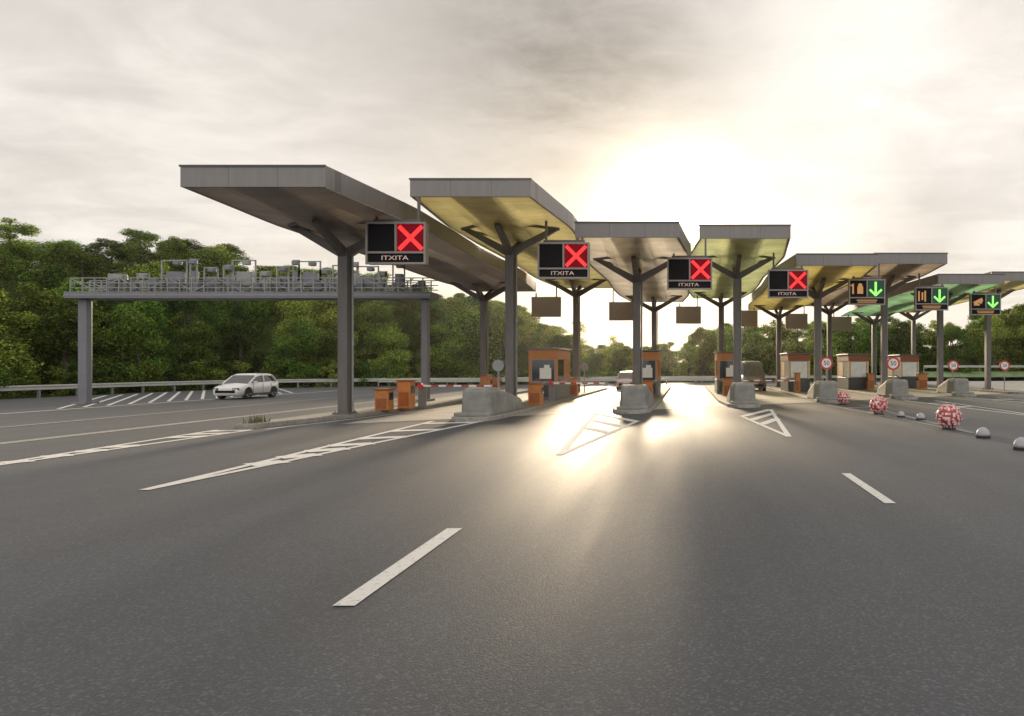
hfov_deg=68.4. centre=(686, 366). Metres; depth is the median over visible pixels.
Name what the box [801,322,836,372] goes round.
tree
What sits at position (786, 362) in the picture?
side window
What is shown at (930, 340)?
tree
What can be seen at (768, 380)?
lane barrier
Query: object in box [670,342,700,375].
tree
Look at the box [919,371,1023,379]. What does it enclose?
bank
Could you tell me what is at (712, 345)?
tree
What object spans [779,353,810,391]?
toll booth
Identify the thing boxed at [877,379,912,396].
concrete block
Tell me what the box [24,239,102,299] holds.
tree
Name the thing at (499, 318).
tree
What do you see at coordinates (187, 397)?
hatch marking
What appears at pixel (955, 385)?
concrete block
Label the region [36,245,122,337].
tree
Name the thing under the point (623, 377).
parked car
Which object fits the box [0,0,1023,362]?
sky
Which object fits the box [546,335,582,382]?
tree
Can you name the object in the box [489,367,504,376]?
shrub
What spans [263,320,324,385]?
tree
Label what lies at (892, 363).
road sign
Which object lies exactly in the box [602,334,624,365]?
tree
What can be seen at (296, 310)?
tree
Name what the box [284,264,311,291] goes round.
tree
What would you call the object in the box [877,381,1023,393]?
traffic island
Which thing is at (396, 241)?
lane signal
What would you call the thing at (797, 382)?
door
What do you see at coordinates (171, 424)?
lane line
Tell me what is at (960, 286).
toll canopy
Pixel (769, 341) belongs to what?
tree
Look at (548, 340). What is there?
tree
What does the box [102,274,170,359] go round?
tree
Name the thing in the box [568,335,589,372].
tree
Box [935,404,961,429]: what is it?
ball bollard
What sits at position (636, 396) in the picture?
concrete block
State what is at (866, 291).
lane signal
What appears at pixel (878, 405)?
ball bollard
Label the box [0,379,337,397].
guardrail
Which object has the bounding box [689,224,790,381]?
toll canopy
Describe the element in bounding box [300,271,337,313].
tree
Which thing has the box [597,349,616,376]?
tree
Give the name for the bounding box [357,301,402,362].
tree
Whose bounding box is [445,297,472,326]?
tree
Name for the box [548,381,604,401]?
lane barrier
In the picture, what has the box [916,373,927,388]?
payment terminal
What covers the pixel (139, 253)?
tree
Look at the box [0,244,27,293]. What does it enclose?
tree
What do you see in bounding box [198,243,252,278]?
tree
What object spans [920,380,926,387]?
door
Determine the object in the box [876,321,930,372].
tree
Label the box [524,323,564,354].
tree
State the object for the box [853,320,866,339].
tree
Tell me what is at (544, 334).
tree
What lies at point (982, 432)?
dome bollard
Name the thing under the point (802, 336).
tree
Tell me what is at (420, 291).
tree
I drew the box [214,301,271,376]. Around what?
tree
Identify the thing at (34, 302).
tree
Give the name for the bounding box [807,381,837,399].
concrete block
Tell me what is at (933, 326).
tree
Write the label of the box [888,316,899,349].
tree
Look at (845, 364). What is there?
side window
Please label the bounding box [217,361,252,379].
shrub
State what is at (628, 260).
toll canopy
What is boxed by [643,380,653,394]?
payment terminal
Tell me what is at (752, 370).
parked van
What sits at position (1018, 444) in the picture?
dome bollard
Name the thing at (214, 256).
tree
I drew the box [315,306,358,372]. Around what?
tree
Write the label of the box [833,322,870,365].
tree
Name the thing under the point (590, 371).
shrub
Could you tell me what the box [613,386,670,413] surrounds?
traffic island
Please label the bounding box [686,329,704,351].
tree
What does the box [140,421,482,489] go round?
gore marking
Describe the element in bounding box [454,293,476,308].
tree
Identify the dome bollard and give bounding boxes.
[897,411,904,417]
[916,413,925,419]
[975,427,990,438]
[1012,437,1023,450]
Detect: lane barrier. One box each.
[417,383,491,406]
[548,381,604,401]
[742,380,794,380]
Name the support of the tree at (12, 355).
on the hill
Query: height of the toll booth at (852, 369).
2.771 m
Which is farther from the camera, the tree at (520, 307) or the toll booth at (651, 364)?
the tree at (520, 307)
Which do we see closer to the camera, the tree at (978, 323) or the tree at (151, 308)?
the tree at (151, 308)
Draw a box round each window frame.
[531,359,554,381]
[643,360,655,380]
[719,360,732,379]
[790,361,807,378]
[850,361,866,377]
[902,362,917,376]
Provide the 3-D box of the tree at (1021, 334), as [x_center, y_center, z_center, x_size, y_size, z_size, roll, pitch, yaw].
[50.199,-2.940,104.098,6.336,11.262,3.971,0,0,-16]
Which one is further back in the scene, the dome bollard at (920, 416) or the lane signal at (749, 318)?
the lane signal at (749, 318)
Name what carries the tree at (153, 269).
on the hill
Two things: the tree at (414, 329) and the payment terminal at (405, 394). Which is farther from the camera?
the tree at (414, 329)
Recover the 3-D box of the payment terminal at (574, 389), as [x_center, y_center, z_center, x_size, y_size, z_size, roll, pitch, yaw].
[-7.100,1.245,45.500,0.630,1.070,0.680,0,0,0]
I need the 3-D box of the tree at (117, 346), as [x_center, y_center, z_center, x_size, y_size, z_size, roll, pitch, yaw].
[-43.305,-1.112,55.436,5.354,7.194,7.116,0,0,-12]
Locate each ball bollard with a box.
[837,391,850,404]
[869,396,887,414]
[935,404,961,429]
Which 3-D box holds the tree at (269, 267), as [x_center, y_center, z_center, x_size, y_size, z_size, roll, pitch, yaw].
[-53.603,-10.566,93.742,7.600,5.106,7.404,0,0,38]
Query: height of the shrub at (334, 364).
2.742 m
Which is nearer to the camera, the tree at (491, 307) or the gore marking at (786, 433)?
the gore marking at (786, 433)
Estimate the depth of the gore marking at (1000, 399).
42.24 m
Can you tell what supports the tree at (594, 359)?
on the hill
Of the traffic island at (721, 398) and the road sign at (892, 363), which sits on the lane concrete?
the traffic island at (721, 398)
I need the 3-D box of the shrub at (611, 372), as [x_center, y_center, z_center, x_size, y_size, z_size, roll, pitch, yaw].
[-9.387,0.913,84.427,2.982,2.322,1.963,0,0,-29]
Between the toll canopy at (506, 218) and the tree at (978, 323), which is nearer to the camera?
the toll canopy at (506, 218)
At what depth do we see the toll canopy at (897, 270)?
47.53 m
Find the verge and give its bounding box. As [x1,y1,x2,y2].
[976,376,1023,376]
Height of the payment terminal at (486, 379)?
1.270 m
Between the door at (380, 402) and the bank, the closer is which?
the door at (380, 402)
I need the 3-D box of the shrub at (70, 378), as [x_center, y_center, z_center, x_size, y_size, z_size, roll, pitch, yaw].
[-41.562,0.797,50.077,3.394,2.551,3.005,0,0,33]
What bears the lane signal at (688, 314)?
hanging from the toll canopy at (741, 255)
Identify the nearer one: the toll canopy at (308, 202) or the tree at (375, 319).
the toll canopy at (308, 202)
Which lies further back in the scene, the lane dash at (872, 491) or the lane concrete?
the lane concrete
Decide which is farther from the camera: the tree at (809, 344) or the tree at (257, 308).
the tree at (809, 344)
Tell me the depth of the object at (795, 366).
51.51 m
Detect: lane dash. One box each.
[332,528,461,605]
[842,473,894,502]
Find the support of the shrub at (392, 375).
on the ground
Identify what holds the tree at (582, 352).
on the hill
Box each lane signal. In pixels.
[365,197,428,264]
[531,287,560,316]
[537,221,589,278]
[609,290,632,320]
[667,239,711,289]
[676,295,700,323]
[742,308,757,326]
[768,253,807,297]
[785,306,807,328]
[832,308,851,330]
[848,264,884,304]
[914,273,947,309]
[969,287,1000,314]
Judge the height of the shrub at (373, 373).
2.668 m
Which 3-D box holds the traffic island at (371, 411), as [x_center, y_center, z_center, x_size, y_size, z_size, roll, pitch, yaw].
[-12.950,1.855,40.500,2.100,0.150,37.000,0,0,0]
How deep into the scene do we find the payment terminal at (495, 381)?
46.90 m
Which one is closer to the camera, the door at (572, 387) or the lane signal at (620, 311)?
the door at (572, 387)
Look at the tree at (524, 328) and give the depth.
105.41 m
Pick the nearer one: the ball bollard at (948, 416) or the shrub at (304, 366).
the ball bollard at (948, 416)
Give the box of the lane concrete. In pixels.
[344,381,1023,423]
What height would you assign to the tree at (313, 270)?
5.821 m
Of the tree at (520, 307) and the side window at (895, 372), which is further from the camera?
the tree at (520, 307)
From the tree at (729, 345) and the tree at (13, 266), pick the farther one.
the tree at (729, 345)
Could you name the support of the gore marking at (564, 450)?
on the road
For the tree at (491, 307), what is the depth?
94.23 m
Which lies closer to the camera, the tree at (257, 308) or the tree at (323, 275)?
the tree at (257, 308)
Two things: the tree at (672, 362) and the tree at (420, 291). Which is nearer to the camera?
the tree at (420, 291)
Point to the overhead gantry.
(115, 285)
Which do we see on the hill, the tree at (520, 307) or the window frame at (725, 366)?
the tree at (520, 307)
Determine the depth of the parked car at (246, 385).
43.73 m
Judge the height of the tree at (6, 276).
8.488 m
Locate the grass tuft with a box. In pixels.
[243,414,270,422]
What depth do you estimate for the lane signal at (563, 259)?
29.93 m
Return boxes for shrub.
[0,366,39,397]
[0,370,12,394]
[28,366,69,395]
[61,362,110,394]
[95,363,130,393]
[131,365,167,392]
[155,360,199,391]
[175,359,224,389]
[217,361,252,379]
[255,368,278,383]
[284,362,314,387]
[313,360,337,386]
[354,361,380,386]
[381,365,401,385]
[406,367,420,377]
[432,366,454,384]
[461,366,479,384]
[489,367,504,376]
[517,367,528,383]
[580,361,597,382]
[595,364,617,382]
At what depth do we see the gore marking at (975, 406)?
34.01 m
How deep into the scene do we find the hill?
80.22 m
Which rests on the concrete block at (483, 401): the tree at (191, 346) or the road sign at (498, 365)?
the road sign at (498, 365)
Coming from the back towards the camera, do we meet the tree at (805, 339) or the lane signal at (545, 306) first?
the tree at (805, 339)
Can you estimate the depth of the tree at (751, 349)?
101.70 m
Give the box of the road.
[0,382,1023,715]
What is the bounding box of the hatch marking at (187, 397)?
[57,388,291,408]
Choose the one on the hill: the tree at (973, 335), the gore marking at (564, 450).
the tree at (973, 335)
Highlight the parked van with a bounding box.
[742,361,766,390]
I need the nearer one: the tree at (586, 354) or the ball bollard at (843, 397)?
the ball bollard at (843, 397)
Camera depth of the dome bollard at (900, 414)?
27.50 m
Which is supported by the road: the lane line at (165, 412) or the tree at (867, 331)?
the lane line at (165, 412)
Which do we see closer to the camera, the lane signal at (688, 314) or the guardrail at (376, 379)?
the lane signal at (688, 314)
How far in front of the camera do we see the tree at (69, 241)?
75.71 m
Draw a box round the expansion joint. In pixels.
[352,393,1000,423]
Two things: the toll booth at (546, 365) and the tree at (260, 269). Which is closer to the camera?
the toll booth at (546, 365)
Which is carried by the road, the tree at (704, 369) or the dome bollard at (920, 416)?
the dome bollard at (920, 416)
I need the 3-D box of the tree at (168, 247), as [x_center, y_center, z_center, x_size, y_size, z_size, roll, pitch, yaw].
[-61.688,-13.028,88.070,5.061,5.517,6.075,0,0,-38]
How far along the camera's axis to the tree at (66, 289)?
58.14 m
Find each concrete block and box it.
[454,387,523,415]
[617,384,653,408]
[726,382,757,403]
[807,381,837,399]
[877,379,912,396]
[936,378,973,393]
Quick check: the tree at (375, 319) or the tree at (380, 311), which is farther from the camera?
the tree at (375, 319)
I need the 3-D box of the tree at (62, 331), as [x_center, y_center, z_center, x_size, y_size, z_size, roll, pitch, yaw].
[-44.441,-1.257,51.763,5.428,7.552,6.084,0,0,-30]
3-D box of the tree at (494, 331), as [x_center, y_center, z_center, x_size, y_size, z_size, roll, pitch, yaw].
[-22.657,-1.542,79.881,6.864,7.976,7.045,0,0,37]
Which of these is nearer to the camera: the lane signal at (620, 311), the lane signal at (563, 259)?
the lane signal at (563, 259)
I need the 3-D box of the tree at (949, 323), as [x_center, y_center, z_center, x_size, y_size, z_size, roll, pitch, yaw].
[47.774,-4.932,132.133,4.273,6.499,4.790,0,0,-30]
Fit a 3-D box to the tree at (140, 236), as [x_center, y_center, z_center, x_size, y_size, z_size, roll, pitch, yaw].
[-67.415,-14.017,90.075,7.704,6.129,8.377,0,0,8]
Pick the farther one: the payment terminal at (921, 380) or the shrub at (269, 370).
the shrub at (269, 370)
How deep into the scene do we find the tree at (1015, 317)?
109.79 m
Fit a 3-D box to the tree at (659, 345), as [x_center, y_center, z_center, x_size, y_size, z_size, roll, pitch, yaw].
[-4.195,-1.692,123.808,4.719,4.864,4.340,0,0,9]
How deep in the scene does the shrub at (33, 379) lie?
44.97 m
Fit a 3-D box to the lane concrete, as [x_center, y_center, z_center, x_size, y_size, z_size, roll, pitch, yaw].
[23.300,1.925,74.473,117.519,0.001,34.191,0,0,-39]
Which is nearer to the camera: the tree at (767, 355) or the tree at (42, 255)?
the tree at (42, 255)
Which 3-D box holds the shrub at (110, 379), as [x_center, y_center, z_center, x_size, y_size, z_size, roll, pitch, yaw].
[-41.608,0.919,52.554,1.952,2.309,2.964,0,0,-9]
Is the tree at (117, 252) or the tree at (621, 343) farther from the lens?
the tree at (621, 343)
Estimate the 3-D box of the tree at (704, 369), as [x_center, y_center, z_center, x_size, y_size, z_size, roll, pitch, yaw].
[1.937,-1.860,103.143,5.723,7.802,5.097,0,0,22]
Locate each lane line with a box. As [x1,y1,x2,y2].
[0,390,417,427]
[0,392,459,443]
[2,391,325,413]
[270,408,442,428]
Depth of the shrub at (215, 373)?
60.39 m
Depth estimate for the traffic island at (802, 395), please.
47.72 m
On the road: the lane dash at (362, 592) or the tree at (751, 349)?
the lane dash at (362, 592)
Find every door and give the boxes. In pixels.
[376,398,385,408]
[399,392,408,405]
[529,393,538,402]
[570,385,575,393]
[724,386,729,393]
[796,381,798,390]
[869,381,873,388]
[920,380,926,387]
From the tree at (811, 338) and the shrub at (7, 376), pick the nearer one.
the shrub at (7, 376)
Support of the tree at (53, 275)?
on the hill
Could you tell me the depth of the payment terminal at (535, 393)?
33.30 m
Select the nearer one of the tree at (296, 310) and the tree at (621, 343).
the tree at (296, 310)
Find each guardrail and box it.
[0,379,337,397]
[354,375,880,385]
[378,378,714,385]
[923,365,1023,371]
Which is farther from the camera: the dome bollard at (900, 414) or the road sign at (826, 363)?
the road sign at (826, 363)
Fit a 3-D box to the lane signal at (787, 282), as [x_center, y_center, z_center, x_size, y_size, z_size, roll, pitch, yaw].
[5.350,-4.855,38.495,2.130,2.470,0.370,0,0,0]
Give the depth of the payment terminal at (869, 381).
54.70 m
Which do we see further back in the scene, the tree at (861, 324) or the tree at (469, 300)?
the tree at (861, 324)
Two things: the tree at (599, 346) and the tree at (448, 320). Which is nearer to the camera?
the tree at (448, 320)
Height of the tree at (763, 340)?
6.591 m
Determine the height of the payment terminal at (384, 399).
0.890 m
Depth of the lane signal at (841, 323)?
74.15 m
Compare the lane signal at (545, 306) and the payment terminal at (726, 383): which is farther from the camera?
the lane signal at (545, 306)
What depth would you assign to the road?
7.14 m
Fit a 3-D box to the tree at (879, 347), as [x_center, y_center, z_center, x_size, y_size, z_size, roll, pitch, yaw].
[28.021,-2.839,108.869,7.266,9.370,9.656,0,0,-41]
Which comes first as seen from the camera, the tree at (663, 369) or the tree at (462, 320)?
the tree at (462, 320)
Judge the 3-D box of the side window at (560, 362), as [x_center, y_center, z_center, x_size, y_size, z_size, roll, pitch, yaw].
[-6.975,0.227,39.930,0.060,1.209,1.900,0,0,0]
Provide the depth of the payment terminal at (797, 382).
49.70 m
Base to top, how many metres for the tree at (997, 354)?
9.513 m
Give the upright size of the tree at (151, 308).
8.084 m
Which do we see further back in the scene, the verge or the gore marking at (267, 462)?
the verge
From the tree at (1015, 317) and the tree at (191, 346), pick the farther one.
the tree at (1015, 317)
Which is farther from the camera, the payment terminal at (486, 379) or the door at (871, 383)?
the door at (871, 383)
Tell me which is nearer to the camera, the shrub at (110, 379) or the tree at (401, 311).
the shrub at (110, 379)
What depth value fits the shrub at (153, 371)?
55.38 m
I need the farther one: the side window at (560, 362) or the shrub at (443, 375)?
the shrub at (443, 375)
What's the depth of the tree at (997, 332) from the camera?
107.97 m
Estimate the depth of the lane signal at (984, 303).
51.03 m
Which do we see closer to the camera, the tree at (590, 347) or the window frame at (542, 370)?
the window frame at (542, 370)
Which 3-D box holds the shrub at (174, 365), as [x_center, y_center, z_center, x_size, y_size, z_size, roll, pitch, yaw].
[-40.867,0.778,58.030,3.051,2.591,3.447,0,0,-1]
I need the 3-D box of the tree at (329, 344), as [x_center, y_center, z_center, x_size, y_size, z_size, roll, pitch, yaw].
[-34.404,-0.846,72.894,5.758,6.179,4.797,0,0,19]
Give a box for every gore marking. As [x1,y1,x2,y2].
[0,429,250,464]
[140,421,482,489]
[556,413,638,454]
[740,409,791,436]
[829,404,974,432]
[911,401,1023,414]
[965,397,1023,402]
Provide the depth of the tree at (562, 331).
113.77 m
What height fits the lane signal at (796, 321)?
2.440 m
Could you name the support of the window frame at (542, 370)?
in the toll booth at (546, 365)
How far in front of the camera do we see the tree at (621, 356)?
105.81 m
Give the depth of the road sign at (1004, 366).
53.18 m
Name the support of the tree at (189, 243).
on the hill
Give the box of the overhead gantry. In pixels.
[63,259,438,403]
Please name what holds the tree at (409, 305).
on the hill
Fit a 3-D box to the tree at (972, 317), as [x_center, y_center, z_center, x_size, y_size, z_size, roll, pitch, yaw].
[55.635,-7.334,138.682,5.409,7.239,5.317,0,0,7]
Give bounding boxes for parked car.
[213,373,278,398]
[615,371,631,389]
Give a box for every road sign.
[492,360,503,387]
[580,363,587,392]
[820,357,832,380]
[886,357,899,378]
[948,360,958,377]
[1000,361,1009,390]
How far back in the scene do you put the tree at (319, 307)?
78.99 m
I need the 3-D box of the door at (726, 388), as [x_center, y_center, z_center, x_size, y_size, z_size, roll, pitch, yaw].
[2.500,1.430,44.690,0.410,0.500,0.020,0,0,0]
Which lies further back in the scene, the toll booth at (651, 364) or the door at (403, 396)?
the toll booth at (651, 364)
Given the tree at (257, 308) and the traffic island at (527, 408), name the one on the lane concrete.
the traffic island at (527, 408)
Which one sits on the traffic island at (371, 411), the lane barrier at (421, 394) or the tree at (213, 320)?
the lane barrier at (421, 394)
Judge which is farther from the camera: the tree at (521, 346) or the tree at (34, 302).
the tree at (521, 346)
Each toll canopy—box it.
[179,165,535,413]
[409,178,611,395]
[574,221,690,383]
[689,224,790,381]
[748,253,877,386]
[807,253,947,384]
[840,274,1004,390]
[899,271,1023,388]
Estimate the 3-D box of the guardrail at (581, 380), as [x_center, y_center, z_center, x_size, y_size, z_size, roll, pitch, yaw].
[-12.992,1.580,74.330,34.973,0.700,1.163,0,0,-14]
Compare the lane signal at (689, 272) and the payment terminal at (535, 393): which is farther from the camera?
the lane signal at (689, 272)
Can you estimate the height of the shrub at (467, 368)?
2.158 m
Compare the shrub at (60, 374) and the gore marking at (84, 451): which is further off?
the shrub at (60, 374)
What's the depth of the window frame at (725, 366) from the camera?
47.30 m
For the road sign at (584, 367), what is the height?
2.030 m
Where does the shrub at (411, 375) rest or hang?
on the ground
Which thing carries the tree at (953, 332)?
on the hill
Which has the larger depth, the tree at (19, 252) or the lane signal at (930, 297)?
the tree at (19, 252)
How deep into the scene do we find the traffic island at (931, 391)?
51.69 m
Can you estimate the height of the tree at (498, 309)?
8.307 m
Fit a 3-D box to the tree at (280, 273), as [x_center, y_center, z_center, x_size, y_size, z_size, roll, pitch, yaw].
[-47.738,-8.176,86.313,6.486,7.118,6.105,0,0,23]
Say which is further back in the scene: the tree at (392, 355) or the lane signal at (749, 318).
the tree at (392, 355)
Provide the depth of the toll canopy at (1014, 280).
56.72 m
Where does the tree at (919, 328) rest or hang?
on the hill
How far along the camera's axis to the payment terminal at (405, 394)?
30.60 m
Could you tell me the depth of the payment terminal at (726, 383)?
44.70 m
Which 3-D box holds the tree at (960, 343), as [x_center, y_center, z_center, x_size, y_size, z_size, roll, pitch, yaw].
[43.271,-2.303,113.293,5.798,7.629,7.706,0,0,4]
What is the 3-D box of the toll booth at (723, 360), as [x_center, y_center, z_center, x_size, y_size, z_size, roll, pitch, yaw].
[2.645,0.394,49.360,1.900,2.771,4.450,0,0,0]
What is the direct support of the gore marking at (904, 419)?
on the road
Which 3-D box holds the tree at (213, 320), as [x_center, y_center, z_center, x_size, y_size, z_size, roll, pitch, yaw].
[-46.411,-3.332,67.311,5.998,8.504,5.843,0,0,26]
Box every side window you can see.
[558,360,563,381]
[785,361,787,377]
[843,362,847,376]
[893,366,899,376]
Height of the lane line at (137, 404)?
0.001 m
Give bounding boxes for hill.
[0,272,1023,398]
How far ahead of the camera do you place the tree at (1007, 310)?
118.83 m
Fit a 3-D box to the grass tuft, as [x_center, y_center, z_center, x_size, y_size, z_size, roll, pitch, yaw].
[-13.688,1.640,23.080,0.538,0.300,0.868,0,0,0]
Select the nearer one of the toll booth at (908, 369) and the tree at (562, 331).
the toll booth at (908, 369)
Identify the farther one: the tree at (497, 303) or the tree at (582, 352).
the tree at (497, 303)
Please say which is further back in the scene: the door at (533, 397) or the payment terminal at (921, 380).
the payment terminal at (921, 380)
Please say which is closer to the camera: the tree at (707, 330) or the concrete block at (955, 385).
the concrete block at (955, 385)
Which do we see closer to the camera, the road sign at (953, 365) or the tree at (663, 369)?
the road sign at (953, 365)
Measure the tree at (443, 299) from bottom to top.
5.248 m
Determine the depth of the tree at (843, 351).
109.82 m
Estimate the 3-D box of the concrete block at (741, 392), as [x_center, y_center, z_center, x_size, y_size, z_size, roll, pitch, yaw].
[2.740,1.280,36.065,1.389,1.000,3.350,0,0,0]
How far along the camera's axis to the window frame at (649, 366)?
43.08 m
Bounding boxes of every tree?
[0,217,45,271]
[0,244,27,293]
[0,259,18,335]
[0,281,70,384]
[0,291,45,395]
[12,239,84,283]
[12,297,108,393]
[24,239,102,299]
[25,262,120,346]
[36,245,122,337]
[39,278,104,376]
[69,306,167,391]
[80,238,131,273]
[97,260,190,340]
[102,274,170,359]
[103,228,163,271]
[108,301,179,380]
[112,240,172,291]
[148,288,228,370]
[153,236,198,278]
[154,238,206,270]
[164,320,228,387]
[179,248,264,291]
[195,244,236,278]
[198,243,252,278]
[211,278,272,358]
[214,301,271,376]
[254,265,282,308]
[254,266,302,289]
[256,301,330,378]
[262,268,306,323]
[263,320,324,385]
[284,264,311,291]
[300,266,337,308]
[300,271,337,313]
[302,301,357,358]
[311,329,364,384]
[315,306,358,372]
[354,278,390,335]
[357,289,386,322]
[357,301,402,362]
[360,271,391,307]
[364,326,412,385]
[381,284,417,315]
[382,284,420,329]
[396,307,457,377]
[401,286,432,315]
[412,322,479,384]
[414,294,448,321]
[415,299,460,359]
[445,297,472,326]
[450,318,504,384]
[452,308,499,373]
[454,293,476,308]
[461,296,479,307]
[473,302,501,354]
[489,300,504,307]
[489,307,521,366]
[489,312,524,364]
[499,307,529,353]
[517,305,540,335]
[517,310,539,344]
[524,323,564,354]
[532,326,559,347]
[532,326,569,342]
[542,334,572,370]
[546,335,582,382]
[565,321,588,361]
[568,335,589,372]
[581,344,597,368]
[581,348,604,382]
[595,344,606,353]
[595,348,631,370]
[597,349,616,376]
[601,341,632,359]
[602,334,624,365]
[603,347,631,376]
[649,346,668,371]
[656,343,671,367]
[660,341,678,368]
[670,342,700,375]
[685,326,715,375]
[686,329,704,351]
[700,325,728,364]
[701,329,715,358]
[709,325,747,373]
[727,327,767,373]
[742,327,766,354]
[745,331,769,366]
[748,319,797,375]
[766,326,786,344]
[786,325,808,351]
[798,323,811,342]
[800,320,826,352]
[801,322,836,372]
[802,322,847,375]
[832,332,854,353]
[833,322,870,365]
[852,318,896,372]
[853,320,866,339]
[855,322,889,374]
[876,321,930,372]
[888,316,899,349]
[895,319,929,363]
[917,330,947,370]
[925,320,947,348]
[931,325,980,373]
[944,322,961,354]
[945,328,983,368]
[961,327,993,370]
[965,315,983,331]
[968,315,994,363]
[977,315,1016,370]
[981,317,1021,370]
[982,307,1019,346]
[991,303,1023,370]
[1015,325,1023,337]
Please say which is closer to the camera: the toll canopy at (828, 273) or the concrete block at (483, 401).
the concrete block at (483, 401)
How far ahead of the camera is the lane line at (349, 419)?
26.31 m
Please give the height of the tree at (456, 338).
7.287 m
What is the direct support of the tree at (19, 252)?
on the hill
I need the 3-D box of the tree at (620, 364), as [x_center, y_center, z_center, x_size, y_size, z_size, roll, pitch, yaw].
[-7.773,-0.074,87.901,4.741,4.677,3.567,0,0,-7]
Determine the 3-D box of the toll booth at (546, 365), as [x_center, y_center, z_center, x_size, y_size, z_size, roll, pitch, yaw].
[-7.605,0.394,40.920,1.900,2.771,4.450,0,0,0]
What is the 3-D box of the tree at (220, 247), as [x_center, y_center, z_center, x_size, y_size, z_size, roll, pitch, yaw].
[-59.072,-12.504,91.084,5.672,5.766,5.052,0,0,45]
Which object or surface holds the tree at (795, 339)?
on the hill
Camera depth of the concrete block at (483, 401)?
26.49 m
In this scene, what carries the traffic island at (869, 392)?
on the lane concrete
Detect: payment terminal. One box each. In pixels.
[373,388,394,410]
[396,380,416,408]
[479,375,492,386]
[493,377,502,389]
[527,383,544,404]
[570,378,579,394]
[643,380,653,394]
[722,378,732,394]
[793,372,800,391]
[865,373,874,389]
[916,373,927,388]
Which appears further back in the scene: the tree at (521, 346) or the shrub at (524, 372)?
the tree at (521, 346)
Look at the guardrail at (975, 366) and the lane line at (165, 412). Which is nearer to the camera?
the lane line at (165, 412)
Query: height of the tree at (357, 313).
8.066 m
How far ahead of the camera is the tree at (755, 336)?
108.36 m
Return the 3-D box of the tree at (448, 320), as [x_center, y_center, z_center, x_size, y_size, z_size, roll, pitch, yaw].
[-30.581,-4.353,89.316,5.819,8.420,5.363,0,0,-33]
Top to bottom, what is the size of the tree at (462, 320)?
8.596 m
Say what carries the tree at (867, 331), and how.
on the hill
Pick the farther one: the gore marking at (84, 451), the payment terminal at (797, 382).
the payment terminal at (797, 382)
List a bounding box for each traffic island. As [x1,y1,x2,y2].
[234,388,527,429]
[451,388,606,421]
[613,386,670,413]
[705,385,760,407]
[766,384,838,402]
[810,383,917,399]
[874,384,976,396]
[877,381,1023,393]
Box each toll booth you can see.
[527,348,571,399]
[631,350,663,396]
[712,351,732,393]
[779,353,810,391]
[836,354,869,389]
[888,355,919,387]

